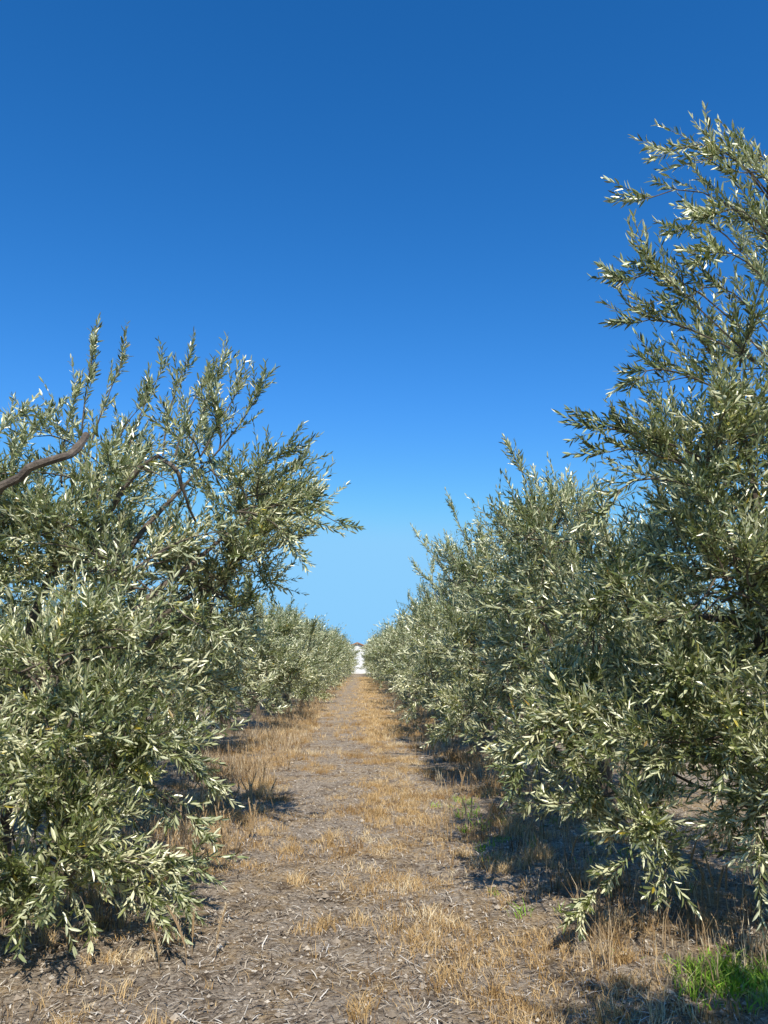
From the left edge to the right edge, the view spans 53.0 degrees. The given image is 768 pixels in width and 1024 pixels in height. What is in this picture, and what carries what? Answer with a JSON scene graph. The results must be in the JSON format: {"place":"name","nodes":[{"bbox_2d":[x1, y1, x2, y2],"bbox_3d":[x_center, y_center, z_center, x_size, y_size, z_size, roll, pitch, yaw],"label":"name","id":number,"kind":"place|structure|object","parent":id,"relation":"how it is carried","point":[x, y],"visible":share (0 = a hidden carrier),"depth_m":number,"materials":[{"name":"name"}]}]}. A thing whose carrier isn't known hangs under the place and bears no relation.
{"place":"outdoors","nodes":[
{"label":"outdoors","id":0,"kind":"place"},
{"bbox_2d":[349,642,371,673],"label":"white farmhouse","id":1,"kind":"object","parent":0,"point":[358,670],"visible":0.12,"depth_m":94.25,"materials":[{"name":"paint"}]},
{"bbox_2d":[0,673,767,1023],"bbox_3d":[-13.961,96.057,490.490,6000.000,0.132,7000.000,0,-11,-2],"label":"ground","id":2,"kind":"structure","parent":0,"point":[274,939],"depth_m":4.81,"materials":[{"name":"soil"}]},
{"bbox_2d":[0,599,45,704],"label":"olive tree","id":3,"kind":"object","parent":2,"relation":"on","point":[20,622],"depth_m":18.62,"materials":[{"name":"green plant"}]},
{"bbox_2d":[0,593,60,704],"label":"olive tree","id":4,"kind":"object","parent":2,"relation":"on","point":[28,613],"visible":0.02,"depth_m":21.97,"materials":[{"name":"green plant"}]},
{"bbox_2d":[0,524,257,795],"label":"olive tree","id":5,"kind":"object","parent":2,"relation":"on","point":[231,701],"visible":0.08,"depth_m":9.04,"materials":[{"name":"green plant"}]},
{"bbox_2d":[0,312,364,962],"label":"olive tree","id":6,"kind":"object","parent":2,"relation":"on","point":[38,719],"visible":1,"depth_m":5.14,"materials":[{"name":"green plant"}]},
{"bbox_2d":[116,580,295,754],"bbox_3d":[-3.178,2.691,13.246,3.958,3.111,3.965,-3,-11,16],"label":"olive tree","id":7,"kind":"object","parent":2,"relation":"on","point":[262,688],"visible":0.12,"depth_m":12.97,"materials":[{"name":"green plant"}]},
{"bbox_2d":[200,589,317,733],"bbox_3d":[-3.432,3.305,17.191,3.695,3.368,3.575,5,-12,-24],"label":"olive tree","id":8,"kind":"object","parent":2,"relation":"on","point":[293,668],"visible":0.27,"depth_m":16.90,"materials":[{"name":"green plant"}]},
{"bbox_2d":[216,597,331,718],"bbox_3d":[-3.696,3.970,20.787,4.078,3.471,4.071,6,-13,-30],"label":"olive tree","id":9,"kind":"object","parent":2,"relation":"on","point":[304,645],"visible":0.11,"depth_m":20.57,"materials":[{"name":"green plant"}]},
{"bbox_2d":[245,594,334,709],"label":"olive tree","id":10,"kind":"object","parent":2,"relation":"on","point":[317,685],"visible":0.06,"depth_m":24.40,"materials":[{"name":"green plant"}]},
{"bbox_2d":[260,604,342,704],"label":"olive tree","id":11,"kind":"object","parent":2,"relation":"on","point":[285,694],"visible":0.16,"depth_m":28.29,"materials":[{"name":"green plant"}]},
{"bbox_2d":[260,609,348,696],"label":"olive tree","id":12,"kind":"object","parent":2,"relation":"on","point":[330,651],"visible":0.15,"depth_m":32.61,"materials":[{"name":"green plant"}]},
{"bbox_2d":[301,618,345,689],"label":"olive tree","id":13,"kind":"object","parent":2,"relation":"on","point":[332,638],"visible":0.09,"depth_m":36.73,"materials":[{"name":"green plant"}]},
{"bbox_2d":[312,624,350,683],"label":"olive tree","id":14,"kind":"object","parent":2,"relation":"on","point":[341,646],"visible":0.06,"depth_m":40.46,"materials":[{"name":"green plant"}]},
{"bbox_2d":[319,625,351,686],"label":"olive tree","id":15,"kind":"object","parent":2,"relation":"on","point":[334,651],"visible":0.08,"depth_m":44.65,"materials":[{"name":"green plant"}]},
{"bbox_2d":[320,625,352,685],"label":"olive tree","id":16,"kind":"object","parent":2,"relation":"on","point":[342,679],"visible":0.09,"depth_m":48.30,"materials":[{"name":"green plant"}]},
{"bbox_2d":[326,631,353,680],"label":"olive tree","id":17,"kind":"object","parent":2,"relation":"on","point":[346,654],"visible":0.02,"depth_m":56.75,"materials":[{"name":"green plant"}]},
{"bbox_2d":[334,638,350,679],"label":"olive tree","id":18,"kind":"object","parent":2,"relation":"on","point":[343,658],"depth_m":53.16,"materials":[{"name":"green plant"}]},
{"bbox_2d":[339,645,357,671],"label":"olive tree","id":19,"kind":"object","parent":2,"relation":"on","point":[350,662],"visible":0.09,"depth_m":65.09,"materials":[{"name":"green plant"}]},
{"bbox_2d":[342,649,355,676],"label":"olive tree","id":20,"kind":"object","parent":2,"relation":"on","point":[352,670],"visible":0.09,"depth_m":73.55,"materials":[{"name":"green plant"}]},
{"bbox_2d":[343,644,359,668],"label":"olive tree","id":21,"kind":"object","parent":2,"relation":"on","point":[353,659],"visible":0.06,"depth_m":69.07,"materials":[{"name":"green plant"}]},
{"bbox_2d":[359,632,378,672],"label":"olive tree","id":22,"kind":"object","parent":2,"relation":"on","point":[365,662],"visible":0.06,"depth_m":60.33,"materials":[{"name":"green plant"}]},
{"bbox_2d":[362,631,396,680],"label":"olive tree","id":23,"kind":"object","parent":2,"relation":"on","point":[372,653],"visible":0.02,"depth_m":48.29,"materials":[{"name":"green plant"}]},
{"bbox_2d":[366,631,394,683],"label":"olive tree","id":24,"kind":"object","parent":2,"relation":"on","point":[387,678],"visible":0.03,"depth_m":51.77,"materials":[{"name":"green plant"}]},
{"bbox_2d":[363,623,400,688],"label":"olive tree","id":25,"kind":"object","parent":2,"relation":"on","point":[375,670],"visible":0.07,"depth_m":44.24,"materials":[{"name":"green plant"}]},
{"bbox_2d":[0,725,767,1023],"bbox_3d":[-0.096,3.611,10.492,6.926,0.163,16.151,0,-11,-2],"label":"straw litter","id":26,"kind":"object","parent":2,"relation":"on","point":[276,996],"visible":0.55,"depth_m":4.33,"materials":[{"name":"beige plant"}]},
{"bbox_2d":[0,739,767,1023],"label":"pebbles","id":27,"kind":"object","parent":2,"relation":"on","point":[391,1014],"visible":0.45,"depth_m":4.70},
{"bbox_2d":[363,623,406,689],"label":"olive tree","id":28,"kind":"object","parent":2,"relation":"on","point":[369,664],"visible":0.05,"depth_m":40.36,"materials":[{"name":"green plant"}]},
{"bbox_2d":[366,612,417,693],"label":"olive tree","id":29,"kind":"object","parent":2,"relation":"on","point":[378,658],"visible":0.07,"depth_m":36.11,"materials":[{"name":"green plant"}]},
{"bbox_2d":[381,614,419,695],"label":"olive tree","id":30,"kind":"object","parent":2,"relation":"on","point":[394,672],"visible":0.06,"depth_m":32.18,"materials":[{"name":"green plant"}]},
{"bbox_2d":[369,595,441,703],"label":"olive tree","id":31,"kind":"object","parent":2,"relation":"on","point":[387,670],"visible":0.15,"depth_m":27.79,"materials":[{"name":"green plant"}]},
{"bbox_2d":[382,581,470,710],"bbox_3d":[2.093,4.077,24.039,4.115,4.451,3.411,-7,-13,31],"label":"olive tree","id":32,"kind":"object","parent":2,"relation":"on","point":[393,640],"visible":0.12,"depth_m":24.00,"materials":[{"name":"green plant"}]},
{"bbox_2d":[385,558,501,723],"bbox_3d":[1.811,3.429,19.984,3.637,4.368,3.619,5,-12,-26],"label":"olive tree","id":33,"kind":"object","parent":2,"relation":"on","point":[435,613],"visible":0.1,"depth_m":19.71,"materials":[{"name":"green plant"}]},
{"bbox_2d":[386,531,566,740],"bbox_3d":[2.149,2.554,16.227,4.071,4.522,3.479,8,-14,-37],"label":"olive tree","id":34,"kind":"object","parent":2,"relation":"on","point":[421,618],"visible":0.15,"depth_m":15.96,"materials":[{"name":"green plant"}]},
{"bbox_2d":[396,487,626,762],"bbox_3d":[1.869,1.798,12.423,3.411,4.537,4.115,4,-12,-20],"label":"olive tree","id":35,"kind":"object","parent":2,"relation":"on","point":[453,704],"visible":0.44,"depth_m":12.05,"materials":[{"name":"green plant"}]},
{"bbox_2d":[431,788,767,1015],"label":"green weeds","id":36,"kind":"object","parent":2,"relation":"on","point":[751,976],"visible":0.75,"depth_m":3.85,"materials":[{"name":"green plant"}]},
{"bbox_2d":[443,434,759,808],"bbox_3d":[2.457,1.336,8.611,3.464,4.160,3.446,0,-11,0],"label":"olive tree","id":37,"kind":"object","parent":2,"relation":"on","point":[543,512],"visible":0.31,"depth_m":8.54,"materials":[{"name":"green plant"}]},
{"bbox_2d":[475,101,767,941],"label":"olive tree","id":38,"kind":"object","parent":2,"relation":"on","point":[695,687],"visible":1,"depth_m":4.66,"materials":[{"name":"green plant"}]},
{"bbox_2d":[637,587,766,718],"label":"olive tree","id":39,"kind":"object","parent":2,"relation":"on","point":[707,612],"visible":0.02,"depth_m":19.24,"materials":[{"name":"green plant"}]},
{"bbox_2d":[707,587,767,705],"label":"olive tree","id":40,"kind":"object","parent":2,"relation":"on","point":[743,637],"visible":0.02,"depth_m":15.16,"materials":[{"name":"green plant"}]},
{"bbox_2d":[0,677,767,1023],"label":"dry grass","id":41,"kind":"structure","parent":0,"point":[380,721],"depth_m":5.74,"materials":[{"name":"beige plant"}]},
{"bbox_2d":[0,0,767,644],"label":"sky","id":42,"kind":"structure","parent":0,"point":[399,208],"materials":[{"name":"blue"}]}
]}

